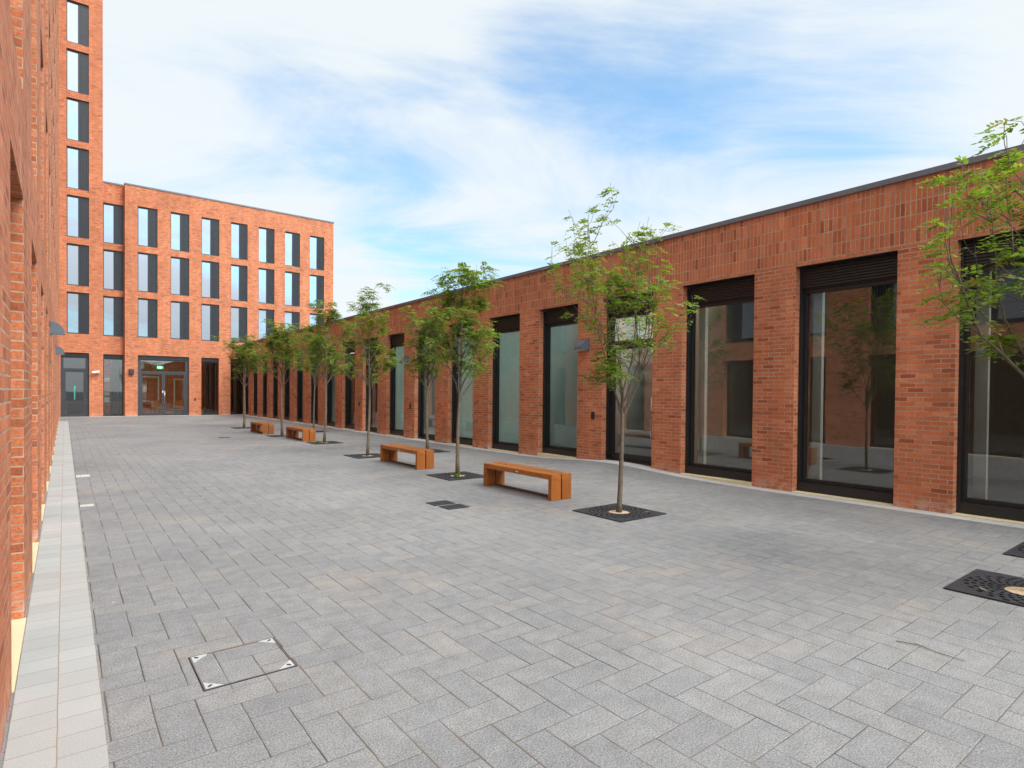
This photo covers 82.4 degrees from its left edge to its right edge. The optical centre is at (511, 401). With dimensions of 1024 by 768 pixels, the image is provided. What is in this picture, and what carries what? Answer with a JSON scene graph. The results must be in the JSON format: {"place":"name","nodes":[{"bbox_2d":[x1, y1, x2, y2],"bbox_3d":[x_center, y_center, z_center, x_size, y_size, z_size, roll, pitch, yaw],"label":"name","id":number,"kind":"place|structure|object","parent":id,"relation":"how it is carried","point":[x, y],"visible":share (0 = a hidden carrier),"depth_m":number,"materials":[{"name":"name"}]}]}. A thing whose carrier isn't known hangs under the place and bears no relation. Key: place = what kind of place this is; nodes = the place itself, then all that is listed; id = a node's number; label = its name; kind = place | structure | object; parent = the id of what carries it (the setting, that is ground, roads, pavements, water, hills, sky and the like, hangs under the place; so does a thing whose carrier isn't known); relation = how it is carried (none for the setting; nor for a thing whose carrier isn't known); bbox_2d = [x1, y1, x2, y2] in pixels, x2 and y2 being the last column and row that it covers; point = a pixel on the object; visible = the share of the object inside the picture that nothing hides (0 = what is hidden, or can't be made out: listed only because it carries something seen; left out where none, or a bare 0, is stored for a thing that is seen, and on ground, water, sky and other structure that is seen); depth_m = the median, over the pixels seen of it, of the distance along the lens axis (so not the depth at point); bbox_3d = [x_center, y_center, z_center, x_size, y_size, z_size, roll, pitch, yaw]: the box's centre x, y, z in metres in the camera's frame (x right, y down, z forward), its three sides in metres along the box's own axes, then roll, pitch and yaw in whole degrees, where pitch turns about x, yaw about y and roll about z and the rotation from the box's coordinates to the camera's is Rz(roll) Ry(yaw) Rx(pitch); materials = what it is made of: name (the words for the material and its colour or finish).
{"place":"outdoors","nodes":[
{"label":"outdoors","id":0,"kind":"place"},
{"bbox_2d":[0,414,1023,767],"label":"paving","id":1,"kind":"structure","parent":0,"point":[404,624],"depth_m":4.72,"materials":[{"name":"grey stone"}]},
{"bbox_2d":[2,421,109,767],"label":"kerb strip","id":2,"kind":"object","parent":1,"relation":"on","point":[57,718],"visible":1,"depth_m":3.91,"materials":[{"name":"grey concrete"}]},
{"bbox_2d":[76,474,89,476],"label":"paving slab","id":3,"kind":"structure","parent":1,"relation":"on","point":[87,475],"depth_m":12.20,"materials":[{"name":"white stone"}]},
{"bbox_2d":[80,504,93,506],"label":"paving slab","id":4,"kind":"structure","parent":1,"relation":"on","point":[85,505],"depth_m":9.05,"materials":[{"name":"white stone"}]},
{"bbox_2d":[92,415,183,416],"bbox_3d":[-24.987,1.039,41.105,10.670,0.058,0.290,0,1,-37],"label":"kerb strip","id":5,"kind":"object","parent":1,"relation":"on","point":[112,416],"visible":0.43,"depth_m":39.42,"materials":[{"name":"grey concrete"}]},
{"bbox_2d":[188,637,296,691],"bbox_3d":[-1.792,1.732,3.884,0.552,0.018,0.552,0,1,-37],"label":"manhole cover","id":6,"kind":"object","parent":1,"relation":"on","point":[290,663],"visible":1,"depth_m":3.83,"materials":[{"name":"metal"}]},
{"bbox_2d":[251,422,273,433],"bbox_3d":[-10.807,1.138,25.278,0.460,0.436,2.000,0,1,-37],"label":"bench","id":7,"kind":"object","parent":1,"relation":"on","point":[265,428],"visible":1,"depth_m":24.61,"materials":[{"name":"orange wood"}]},
{"bbox_2d":[266,435,285,436],"bbox_3d":[-9.255,1.387,23.549,1.000,0.012,1.000,0,1,-37],"label":"tree grate","id":8,"kind":"object","parent":1,"relation":"on","point":[276,435],"visible":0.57,"depth_m":23.55,"materials":[{"name":"metal"}]},
{"bbox_2d":[247,319,316,435],"bbox_3d":[-9.158,-0.926,23.622,2.583,4.651,2.394,1,1,18],"label":"rowan tree","id":9,"kind":"object","parent":8,"relation":"on","point":[280,341],"visible":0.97,"depth_m":23.35,"materials":[{"name":"green plant"}]},
{"bbox_2d":[286,426,315,441],"bbox_3d":[-7.931,1.210,21.914,0.460,0.436,2.000,0,1,-37],"label":"bench","id":10,"kind":"object","parent":1,"relation":"on","point":[308,434],"visible":1,"depth_m":21.46,"materials":[{"name":"orange wood"}]},
{"bbox_2d":[306,441,341,443],"bbox_3d":[-6.604,1.451,20.579,1.000,0.012,1.000,0,1,-37],"label":"tree grate","id":11,"kind":"object","parent":1,"relation":"on","point":[330,442],"visible":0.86,"depth_m":20.52,"materials":[{"name":"metal"}]},
{"bbox_2d":[301,299,357,442],"bbox_3d":[-6.440,-1.030,20.582,2.021,4.994,1.752,0,1,-3],"label":"rowan tree","id":12,"kind":"object","parent":11,"relation":"on","point":[316,342],"visible":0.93,"depth_m":20.54,"materials":[{"name":"green plant"}]},
{"bbox_2d":[344,453,379,458],"bbox_3d":[-4.064,1.530,16.454,1.000,0.012,1.000,0,1,-37],"label":"tree grate","id":13,"kind":"object","parent":1,"relation":"on","point":[371,455],"visible":0.89,"depth_m":16.42,"materials":[{"name":"metal"}]},
{"bbox_2d":[321,283,403,455],"bbox_3d":[-3.990,-0.862,16.323,2.092,4.814,1.859,1,1,29],"label":"rowan tree","id":14,"kind":"object","parent":13,"relation":"on","point":[364,308],"visible":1,"depth_m":16.36,"materials":[{"name":"green plant"}]},
{"bbox_2d":[380,444,433,469],"bbox_3d":[-2.636,1.357,14.534,0.460,0.436,2.000,0,1,-37],"label":"bench","id":15,"kind":"object","parent":1,"relation":"on","point":[424,458],"visible":1,"depth_m":14.15,"materials":[{"name":"orange wood"}]},
{"bbox_2d":[426,500,454,505],"bbox_3d":[-1.163,1.654,9.521,0.380,0.009,0.300,0,1,-37],"label":"drain cover","id":16,"kind":"object","parent":1,"relation":"on","point":[442,502],"visible":1,"depth_m":9.51,"materials":[{"name":"metal"}]},
{"bbox_2d":[431,449,449,452],"bbox_3d":[-2.586,1.524,17.912,1.000,0.012,1.000,0,1,-37],"label":"tree grate","id":17,"kind":"object","parent":1,"relation":"on","point":[436,450],"visible":0.2,"depth_m":17.80,"materials":[{"name":"metal"}]},
{"bbox_2d":[398,305,454,448],"bbox_3d":[-2.488,-0.695,17.856,1.867,4.465,1.953,0,1,-37],"label":"rowan tree","id":18,"kind":"object","parent":17,"relation":"on","point":[419,365],"visible":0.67,"depth_m":17.80,"materials":[{"name":"green plant"}]},
{"bbox_2d":[439,504,469,509],"bbox_3d":[-0.911,1.660,9.223,0.380,0.009,0.300,0,1,-37],"label":"drain cover","id":19,"kind":"object","parent":1,"relation":"on","point":[453,506],"visible":1,"depth_m":9.21,"materials":[{"name":"metal"}]},
{"bbox_2d":[426,471,483,480],"bbox_3d":[-1.175,1.608,12.646,1.000,0.012,1.000,0,1,-37],"label":"tree grate","id":20,"kind":"object","parent":1,"relation":"on","point":[449,476],"visible":0.88,"depth_m":12.60,"materials":[{"name":"metal"}]},
{"bbox_2d":[417,261,504,474],"bbox_3d":[-1.137,-0.723,12.720,2.003,4.682,2.232,0,1,-3],"label":"rowan tree","id":21,"kind":"object","parent":20,"relation":"on","point":[477,304],"visible":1,"depth_m":12.63,"materials":[{"name":"green plant"}]},
{"bbox_2d":[483,462,570,500],"bbox_3d":[0.231,1.435,10.722,0.460,0.436,2.000,0,1,-37],"label":"bench","id":22,"kind":"object","parent":1,"relation":"on","point":[559,485],"visible":1,"depth_m":10.36,"materials":[{"name":"orange wood"}]},
{"bbox_2d":[572,503,666,521],"bbox_3d":[1.629,1.684,8.900,1.000,0.012,1.000,0,1,-37],"label":"tree grate","id":23,"kind":"object","parent":1,"relation":"on","point":[627,513],"visible":0.91,"depth_m":8.83,"materials":[{"name":"metal"}]},
{"bbox_2d":[543,183,701,512],"bbox_3d":[1.603,-0.666,8.948,2.417,4.724,2.465,0,1,-37],"label":"rowan tree","id":24,"kind":"object","parent":23,"relation":"on","point":[617,284],"visible":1,"depth_m":8.65,"materials":[{"name":"green plant"}]},
{"bbox_2d":[238,414,1023,527],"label":"kerb strip","id":25,"kind":"object","parent":1,"relation":"on","point":[644,467],"visible":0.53,"depth_m":11.55,"materials":[{"name":"grey concrete"}]},
{"bbox_2d":[896,640,963,660],"bbox_3d":[2.967,1.760,4.147,0.044,0.011,0.421,0,1,-39],"label":"twig","id":26,"kind":"object","parent":1,"relation":"on","point":[927,648],"visible":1,"depth_m":4.17,"materials":[{"name":"brown wood"}]},
{"bbox_2d":[943,569,1023,606],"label":"tree grate","id":27,"kind":"object","parent":1,"relation":"on","point":[1005,588],"visible":1,"depth_m":5.54,"materials":[{"name":"metal"}]},
{"bbox_2d":[906,116,1023,376],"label":"rowan tree","id":28,"kind":"object","parent":27,"relation":"on","point":[990,340],"visible":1,"depth_m":5.74,"materials":[{"name":"green plant"}]},
{"bbox_2d":[1003,542,1023,557],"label":"tree grate","id":29,"kind":"object","parent":1,"relation":"on","point":[1017,550],"visible":1,"depth_m":6.79,"materials":[{"name":"metal"}]},
{"bbox_3d":[-8.878,1.354,26.217,1.000,0.012,1.000,0,1,-37],"label":"tree grate","id":30,"kind":"object","parent":1,"relation":"on","visible":0},
{"bbox_2d":[290,332,346,428],"bbox_3d":[-8.797,-0.850,26.307,2.598,4.432,1.971,0,1,-37],"label":"rowan tree","id":31,"kind":"object","parent":30,"relation":"on","point":[314,367],"visible":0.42,"depth_m":26.18,"materials":[{"name":"green plant"}]},
{"bbox_3d":[-13.054,1.286,28.498,1.000,0.012,1.000,0,1,-37],"label":"tree grate","id":32,"kind":"object","parent":1,"relation":"on","visible":0},
{"bbox_2d":[211,334,267,427],"bbox_3d":[-12.858,-0.980,28.521,2.879,4.559,2.270,1,1,12],"label":"rowan tree","id":33,"kind":"object","parent":32,"relation":"on","point":[240,358],"visible":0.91,"depth_m":28.36,"materials":[{"name":"green plant"}]},
{"bbox_2d":[103,0,1023,353],"label":"sky","id":34,"kind":"structure","parent":0,"point":[432,135],"materials":[{"name":"blue"}]},
{"label":"ground","id":35,"kind":"structure","parent":0,"visible":0},
{"bbox_2d":[0,0,59,756],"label":"brick building","id":36,"kind":"structure","parent":35,"relation":"on","point":[29,230],"depth_m":4.72,"materials":[{"name":"brick"}]},
{"bbox_2d":[50,320,64,335],"bbox_3d":[-10.259,-1.642,13.210,0.262,0.320,0.320,0,1,-37],"label":"wall light","id":37,"kind":"object","parent":36,"relation":"attached to","point":[56,328],"visible":1,"depth_m":13.08,"materials":[{"name":"metal"}]},
{"bbox_2d":[55,345,64,354],"bbox_3d":[-15.941,-1.793,20.634,0.262,0.320,0.320,0,1,-37],"label":"wall light","id":38,"kind":"object","parent":36,"relation":"attached to","point":[59,350],"visible":1,"depth_m":20.50,"materials":[{"name":"metal"}]},
{"bbox_2d":[59,0,102,416],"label":"brick tower","id":39,"kind":"structure","parent":35,"relation":"on","point":[81,181],"depth_m":38.59,"materials":[{"name":"brick"}]},
{"bbox_2d":[64,370,84,416],"bbox_3d":[-28.872,-0.513,38.610,1.140,3.020,0.060,0,1,-37],"label":"door","id":40,"kind":"structure","parent":39,"relation":"in","point":[65,415],"depth_m":38.57,"materials":[{"name":"grey metal"}]},
{"bbox_2d":[66,97,88,142],"bbox_3d":[-28.480,-18.399,38.368,1.180,2.720,0.180,0,1,-37],"label":"window","id":41,"kind":"structure","parent":39,"relation":"in","point":[77,110],"depth_m":38.39,"materials":[{"name":"glass"}]},
{"bbox_2d":[66,48,88,94],"bbox_3d":[-28.451,-21.548,38.325,1.180,2.720,0.180,0,1,-37],"label":"window","id":42,"kind":"structure","parent":39,"relation":"in","point":[77,63],"depth_m":38.35,"materials":[{"name":"clear glass"}]},
{"bbox_2d":[66,0,88,46],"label":"window","id":43,"kind":"structure","parent":39,"relation":"in","point":[77,15],"depth_m":38.31,"materials":[{"name":"glass"}]},
{"bbox_2d":[67,292,88,333],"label":"window","id":44,"kind":"structure","parent":39,"relation":"in","point":[77,303],"depth_m":38.56,"materials":[{"name":"clear glass"}]},
{"bbox_2d":[67,243,88,286],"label":"window","id":45,"kind":"structure","parent":39,"relation":"in","point":[77,255],"depth_m":38.53,"materials":[{"name":"glass"}]},
{"bbox_2d":[67,195,88,238],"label":"window","id":46,"kind":"structure","parent":39,"relation":"in","point":[77,207],"depth_m":38.48,"materials":[{"name":"glass"}]},
{"bbox_2d":[67,146,88,190],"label":"window","id":47,"kind":"structure","parent":39,"relation":"in","point":[77,159],"depth_m":38.44,"materials":[{"name":"glass"}]},
{"bbox_2d":[103,181,333,415],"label":"brick building","id":48,"kind":"structure","parent":35,"relation":"on","point":[186,277],"depth_m":43.00,"materials":[{"name":"brick"}]},
{"bbox_2d":[103,296,122,336],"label":"window","id":49,"kind":"structure","parent":48,"relation":"in","point":[112,306],"depth_m":40.19,"materials":[{"name":"glass"}]},
{"bbox_2d":[103,249,122,290],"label":"window","id":50,"kind":"structure","parent":48,"relation":"in","point":[112,260],"depth_m":40.14,"materials":[{"name":"glass"}]},
{"bbox_2d":[103,203,122,244],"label":"window","id":51,"kind":"structure","parent":48,"relation":"in","point":[112,214],"depth_m":40.10,"materials":[{"name":"clear glass"}]},
{"bbox_2d":[103,354,122,415],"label":"window","id":52,"kind":"structure","parent":48,"relation":"in","point":[105,356],"depth_m":40.29,"materials":[{"name":"black metal"}]},
{"bbox_2d":[138,298,156,337],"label":"window","id":53,"kind":"structure","parent":48,"relation":"in","point":[147,308],"depth_m":40.95,"materials":[{"name":"clear glass"}]},
{"bbox_2d":[138,252,156,292],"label":"window","id":54,"kind":"structure","parent":48,"relation":"in","point":[147,263],"depth_m":40.91,"materials":[{"name":"glass"}]},
{"bbox_2d":[138,207,156,247],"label":"window","id":55,"kind":"structure","parent":48,"relation":"in","point":[147,217],"depth_m":40.86,"materials":[{"name":"clear glass"}]},
{"bbox_2d":[142,376,158,401],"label":"inner window frame","id":56,"kind":"structure","parent":48,"relation":"in","point":[142,376],"depth_m":46.47,"materials":[{"name":"white plastic"}]},
{"bbox_2d":[141,373,162,415],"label":"door","id":57,"kind":"structure","parent":48,"relation":"in","point":[141,373],"depth_m":41.21,"materials":[{"name":"grey metal"}]},
{"bbox_2d":[150,401,161,413],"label":"lounge chair","id":58,"kind":"object","parent":48,"relation":"on","point":[154,405],"visible":0.88,"depth_m":44.94,"materials":[{"name":"orange fabric"}]},
{"bbox_2d":[163,373,184,414],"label":"door","id":59,"kind":"structure","parent":48,"relation":"in","point":[164,374],"depth_m":41.86,"materials":[{"name":"grey metal"}]},
{"bbox_2d":[173,379,183,409],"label":"inner window frame","id":60,"kind":"structure","parent":48,"relation":"in","point":[174,379],"depth_m":47.25,"materials":[{"name":"white plastic"}]},
{"bbox_2d":[175,400,183,412],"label":"lounge chair","id":61,"kind":"object","parent":48,"relation":"on","point":[179,404],"visible":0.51,"depth_m":46.29,"materials":[{"name":"orange fabric"}]},
{"bbox_2d":[171,301,188,339],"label":"window","id":62,"kind":"structure","parent":48,"relation":"in","point":[179,310],"depth_m":42.15,"materials":[{"name":"glass"}]},
{"bbox_2d":[171,257,188,295],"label":"window","id":63,"kind":"structure","parent":48,"relation":"in","point":[179,266],"depth_m":42.11,"materials":[{"name":"glass"}]},
{"bbox_2d":[171,212,188,251],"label":"window","id":64,"kind":"structure","parent":48,"relation":"in","point":[179,222],"depth_m":42.07,"materials":[{"name":"glass"}]},
{"bbox_2d":[201,358,217,414],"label":"window","id":65,"kind":"structure","parent":48,"relation":"in","point":[210,360],"depth_m":43.45,"materials":[{"name":"black metal"}]},
{"bbox_2d":[201,304,218,341],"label":"window","id":66,"kind":"structure","parent":48,"relation":"in","point":[209,313],"depth_m":43.34,"materials":[{"name":"clear glass"}]},
{"bbox_2d":[202,261,218,298],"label":"window","id":67,"kind":"structure","parent":48,"relation":"in","point":[210,270],"depth_m":43.29,"materials":[{"name":"clear glass"}]},
{"bbox_2d":[202,217,218,255],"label":"window","id":68,"kind":"structure","parent":48,"relation":"in","point":[210,227],"depth_m":43.25,"materials":[{"name":"clear glass"}]},
{"bbox_2d":[230,359,242,414],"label":"window","id":69,"kind":"structure","parent":48,"relation":"in","point":[232,359],"depth_m":44.35,"materials":[{"name":"black metal"}]},
{"bbox_2d":[231,306,246,342],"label":"window","id":70,"kind":"structure","parent":48,"relation":"in","point":[238,314],"depth_m":44.55,"materials":[{"name":"glass"}]},
{"bbox_2d":[231,264,246,301],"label":"window","id":71,"kind":"structure","parent":48,"relation":"in","point":[238,273],"depth_m":44.51,"materials":[{"name":"clear glass"}]},
{"bbox_2d":[231,222,246,259],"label":"window","id":72,"kind":"structure","parent":48,"relation":"in","point":[238,231],"depth_m":44.45,"materials":[{"name":"glass"}]},
{"bbox_2d":[258,309,273,339],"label":"window","id":73,"kind":"structure","parent":48,"relation":"in","point":[263,314],"depth_m":45.68,"materials":[{"name":"glass"}]},
{"bbox_2d":[258,268,273,303],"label":"window","id":74,"kind":"structure","parent":48,"relation":"in","point":[265,290],"depth_m":45.69,"materials":[{"name":"glass"}]},
{"bbox_2d":[259,227,273,263],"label":"window","id":75,"kind":"structure","parent":48,"relation":"in","point":[266,236],"depth_m":45.65,"materials":[{"name":"glass"}]},
{"bbox_2d":[285,311,298,330],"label":"window","id":76,"kind":"structure","parent":48,"relation":"in","point":[290,317],"depth_m":46.95,"materials":[{"name":"clear glass"}]},
{"bbox_2d":[285,271,299,306],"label":"window","id":77,"kind":"structure","parent":48,"relation":"in","point":[291,279],"depth_m":46.90,"materials":[{"name":"glass"}]},
{"bbox_2d":[285,232,299,266],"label":"window","id":78,"kind":"structure","parent":48,"relation":"in","point":[291,239],"depth_m":46.85,"materials":[{"name":"glass"}]},
{"bbox_2d":[310,314,322,325],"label":"window","id":79,"kind":"structure","parent":48,"relation":"in","point":[311,315],"depth_m":48.01,"materials":[{"name":"glass"}]},
{"bbox_2d":[310,275,323,308],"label":"window","id":80,"kind":"structure","parent":48,"relation":"in","point":[316,282],"depth_m":48.09,"materials":[{"name":"glass"}]},
{"bbox_2d":[310,236,323,270],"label":"window","id":81,"kind":"structure","parent":48,"relation":"in","point":[316,243],"depth_m":48.08,"materials":[{"name":"glass"}]},
{"bbox_2d":[242,144,1023,528],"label":"brick building","id":82,"kind":"structure","parent":35,"relation":"on","point":[802,356],"depth_m":13.03,"materials":[{"name":"brick"}]},
{"bbox_2d":[245,360,248,414],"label":"window","id":83,"kind":"structure","parent":82,"relation":"in","point":[246,393],"depth_m":44.67,"materials":[{"name":"black metal"}]},
{"bbox_2d":[254,359,256,415],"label":"window","id":84,"kind":"structure","parent":82,"relation":"in","point":[255,374],"depth_m":42.70,"materials":[{"name":"black metal"}]},
{"bbox_2d":[263,357,266,416],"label":"window","id":85,"kind":"structure","parent":82,"relation":"in","point":[264,374],"depth_m":40.71,"materials":[{"name":"black metal"}]},
{"bbox_2d":[273,358,277,418],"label":"window","id":86,"kind":"structure","parent":82,"relation":"in","point":[275,415],"depth_m":38.72,"materials":[{"name":"black metal"}]},
{"bbox_2d":[284,353,289,419],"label":"window","id":87,"kind":"structure","parent":82,"relation":"in","point":[287,417],"depth_m":36.74,"materials":[{"name":"black metal"}]},
{"bbox_2d":[297,352,302,421],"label":"window","id":88,"kind":"structure","parent":82,"relation":"in","point":[299,373],"depth_m":34.75,"materials":[{"name":"black metal"}]},
{"bbox_2d":[311,352,317,423],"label":"window","id":89,"kind":"structure","parent":82,"relation":"in","point":[312,384],"depth_m":32.76,"materials":[{"name":"black metal"}]},
{"bbox_2d":[327,345,334,426],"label":"window","id":90,"kind":"structure","parent":82,"relation":"in","point":[331,384],"depth_m":30.78,"materials":[{"name":"black metal"}]},
{"bbox_2d":[345,342,354,428],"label":"window","id":91,"kind":"structure","parent":82,"relation":"in","point":[347,381],"depth_m":28.82,"materials":[{"name":"black metal"}]},
{"bbox_2d":[370,365,377,430],"bbox_3d":[-6.093,-0.151,26.285,0.060,2.940,1.424,0,1,-37],"label":"door","id":92,"kind":"structure","parent":82,"relation":"in","point":[371,428],"depth_m":26.63,"materials":[{"name":"black metal"}]},
{"bbox_2d":[390,334,403,435],"bbox_3d":[-4.598,-0.668,24.273,0.230,4.175,1.600,0,1,-37],"label":"window","id":93,"kind":"structure","parent":82,"relation":"in","point":[396,342],"depth_m":24.72,"materials":[{"name":"glass"}]},
{"bbox_2d":[399,356,408,363],"bbox_3d":[-4.292,-1.633,23.192,0.262,0.320,0.320,0,1,-37],"label":"wall light","id":94,"kind":"object","parent":82,"relation":"attached to","point":[405,359],"visible":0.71,"depth_m":23.10,"materials":[{"name":"metal"}]},
{"bbox_2d":[422,362,434,437],"bbox_3d":[-3.058,-0.070,22.319,0.060,2.940,1.424,0,1,-37],"label":"door","id":95,"kind":"structure","parent":82,"relation":"in","point":[423,434],"depth_m":22.84,"materials":[{"name":"black metal"}]},
{"bbox_2d":[452,323,472,445],"bbox_3d":[-1.564,-0.587,20.308,0.230,4.175,1.600,0,1,-37],"label":"window","id":96,"kind":"structure","parent":82,"relation":"in","point":[466,406],"depth_m":20.65,"materials":[{"name":"clear glass"}]},
{"bbox_2d":[492,315,519,451],"bbox_3d":[-0.046,-0.548,18.325,0.230,4.173,1.600,0,1,-37],"label":"window","id":97,"kind":"structure","parent":82,"relation":"in","point":[505,407],"depth_m":18.64,"materials":[{"name":"glass"}]},
{"bbox_2d":[542,306,577,456],"bbox_3d":[1.471,-0.516,16.342,0.230,4.155,1.600,0,1,-37],"label":"window","id":98,"kind":"structure","parent":82,"relation":"in","point":[560,336],"depth_m":16.61,"materials":[{"name":"glass"}]},
{"bbox_2d":[574,339,589,350],"bbox_3d":[1.815,-1.470,15.212,0.262,0.320,0.320,0,1,-37],"label":"wall light","id":99,"kind":"object","parent":82,"relation":"attached to","point":[582,345],"visible":1,"depth_m":15.14,"materials":[{"name":"metal"}]},
{"bbox_2d":[611,344,651,462],"bbox_3d":[2.977,0.039,14.361,0.147,2.835,1.424,0,1,-37],"label":"door","id":100,"kind":"structure","parent":82,"relation":"in","point":[641,458],"depth_m":14.76,"materials":[{"name":"black metal"}]},
{"bbox_2d":[638,315,652,364],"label":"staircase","id":101,"kind":"structure","parent":82,"relation":"in","point":[648,356],"depth_m":16.15,"materials":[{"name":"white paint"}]},
{"bbox_2d":[685,277,754,481],"bbox_3d":[4.528,-0.431,12.451,0.355,4.165,1.690,0,1,-37],"label":"window","id":102,"kind":"structure","parent":82,"relation":"in","point":[742,290],"depth_m":12.96,"materials":[{"name":"black metal"}]},
{"bbox_2d":[797,254,897,503],"bbox_3d":[6.048,-0.386,10.464,0.355,4.175,1.680,0,1,-37],"label":"window","id":103,"kind":"structure","parent":82,"relation":"in","point":[877,271],"depth_m":10.95,"materials":[{"name":"black metal"}]},
{"bbox_2d":[956,233,1023,521],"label":"window","id":104,"kind":"structure","parent":82,"relation":"in","point":[979,505],"depth_m":9.02,"materials":[{"name":"black metal"}]}
]}

